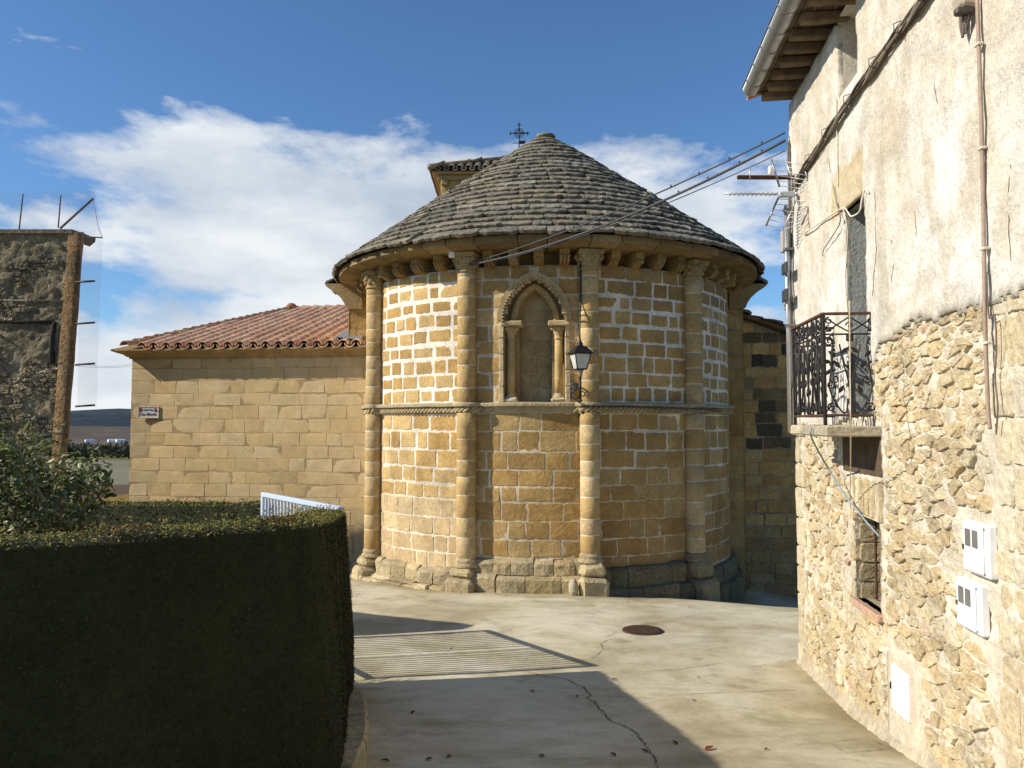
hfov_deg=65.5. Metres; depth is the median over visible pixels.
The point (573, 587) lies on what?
loose stone
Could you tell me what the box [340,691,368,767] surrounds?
kerb
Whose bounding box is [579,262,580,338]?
lamp cable
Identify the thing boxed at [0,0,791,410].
sky
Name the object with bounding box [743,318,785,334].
wall wire
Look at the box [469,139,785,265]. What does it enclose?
overhead wire
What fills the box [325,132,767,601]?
church
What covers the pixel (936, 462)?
stone house
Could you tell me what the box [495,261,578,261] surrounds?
wall wire
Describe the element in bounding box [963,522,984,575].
door
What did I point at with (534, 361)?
blind window
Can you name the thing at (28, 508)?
garden tree
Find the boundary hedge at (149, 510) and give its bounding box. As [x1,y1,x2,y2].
[30,497,276,534]
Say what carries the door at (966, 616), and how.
in the meter box at (973, 609)
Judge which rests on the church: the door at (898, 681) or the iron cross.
the iron cross
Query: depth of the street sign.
17.75 m
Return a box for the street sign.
[138,406,159,417]
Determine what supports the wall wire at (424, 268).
attached to the church
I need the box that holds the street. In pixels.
[349,566,922,767]
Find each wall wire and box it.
[374,266,454,274]
[375,263,470,271]
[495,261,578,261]
[580,405,721,411]
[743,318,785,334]
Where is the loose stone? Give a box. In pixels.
[569,579,578,595]
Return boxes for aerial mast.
[724,138,808,432]
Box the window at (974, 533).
[971,530,977,548]
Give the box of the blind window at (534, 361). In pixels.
[497,271,570,401]
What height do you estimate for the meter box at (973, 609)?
0.293 m
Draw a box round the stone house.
[742,0,1023,767]
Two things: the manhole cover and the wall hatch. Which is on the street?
the manhole cover
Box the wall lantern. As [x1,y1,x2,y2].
[567,339,592,401]
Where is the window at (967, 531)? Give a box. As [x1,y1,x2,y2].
[964,528,969,545]
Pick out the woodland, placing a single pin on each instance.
(87, 450)
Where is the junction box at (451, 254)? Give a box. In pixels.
[448,251,454,257]
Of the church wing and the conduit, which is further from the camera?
the church wing
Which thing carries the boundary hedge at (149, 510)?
on the ground
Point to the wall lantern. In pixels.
(579, 354)
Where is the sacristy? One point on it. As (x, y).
(253, 405)
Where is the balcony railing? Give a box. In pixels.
[791,312,874,424]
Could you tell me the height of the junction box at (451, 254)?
0.125 m
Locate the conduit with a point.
(981, 149)
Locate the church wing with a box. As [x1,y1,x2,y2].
[743,309,799,597]
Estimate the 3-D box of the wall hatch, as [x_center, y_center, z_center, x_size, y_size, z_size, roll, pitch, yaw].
[2.836,2.252,5.811,0.048,0.330,0.313,0,-3,6]
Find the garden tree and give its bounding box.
[0,415,116,536]
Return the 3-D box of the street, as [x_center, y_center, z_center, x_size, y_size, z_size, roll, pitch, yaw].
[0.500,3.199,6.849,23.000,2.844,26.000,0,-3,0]
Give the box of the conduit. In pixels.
[974,0,998,432]
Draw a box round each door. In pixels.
[891,666,906,720]
[956,579,976,632]
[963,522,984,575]
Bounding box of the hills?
[68,408,130,438]
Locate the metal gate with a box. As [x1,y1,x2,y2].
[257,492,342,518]
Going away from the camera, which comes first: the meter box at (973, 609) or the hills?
the meter box at (973, 609)
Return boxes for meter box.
[955,576,990,637]
[962,519,997,579]
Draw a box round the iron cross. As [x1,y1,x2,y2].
[509,122,528,147]
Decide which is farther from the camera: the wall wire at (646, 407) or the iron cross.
the iron cross
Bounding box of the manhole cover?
[622,625,662,635]
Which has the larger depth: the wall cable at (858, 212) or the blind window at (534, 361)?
the blind window at (534, 361)
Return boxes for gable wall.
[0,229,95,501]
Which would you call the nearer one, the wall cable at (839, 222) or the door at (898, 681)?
the door at (898, 681)
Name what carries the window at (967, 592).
in the meter box at (973, 609)
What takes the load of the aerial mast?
attached to the stone house
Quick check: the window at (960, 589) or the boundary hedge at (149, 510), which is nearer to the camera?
the window at (960, 589)
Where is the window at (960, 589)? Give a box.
[958,585,963,603]
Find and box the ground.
[66,439,129,501]
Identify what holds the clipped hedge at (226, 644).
on the ground
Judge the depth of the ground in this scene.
452.48 m
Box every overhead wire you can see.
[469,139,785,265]
[473,132,784,262]
[493,150,784,261]
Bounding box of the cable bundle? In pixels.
[791,0,927,190]
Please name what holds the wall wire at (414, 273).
attached to the church
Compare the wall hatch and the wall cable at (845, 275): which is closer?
the wall hatch
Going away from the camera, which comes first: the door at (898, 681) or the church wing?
the door at (898, 681)
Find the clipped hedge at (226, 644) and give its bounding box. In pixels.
[0,503,355,767]
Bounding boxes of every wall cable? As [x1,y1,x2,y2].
[802,188,868,233]
[822,185,840,255]
[843,209,848,357]
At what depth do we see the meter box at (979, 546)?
4.53 m
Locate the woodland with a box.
[67,440,129,458]
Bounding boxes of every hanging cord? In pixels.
[810,427,878,536]
[849,301,879,522]
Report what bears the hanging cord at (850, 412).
hanging from the stone house
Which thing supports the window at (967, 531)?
in the meter box at (979, 546)
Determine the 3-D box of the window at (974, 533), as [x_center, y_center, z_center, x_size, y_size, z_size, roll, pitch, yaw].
[2.663,0.894,4.586,0.005,0.100,0.062,0,-3,6]
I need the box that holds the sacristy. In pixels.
[110,303,365,565]
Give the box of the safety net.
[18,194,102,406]
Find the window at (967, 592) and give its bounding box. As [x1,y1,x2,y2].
[965,588,970,606]
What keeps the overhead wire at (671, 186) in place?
attached to the church
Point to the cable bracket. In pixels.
(963, 10)
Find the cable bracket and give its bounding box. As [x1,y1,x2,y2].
[952,0,974,37]
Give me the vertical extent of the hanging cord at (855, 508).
0.868 m
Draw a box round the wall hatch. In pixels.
[890,664,910,722]
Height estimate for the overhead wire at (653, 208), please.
0.391 m

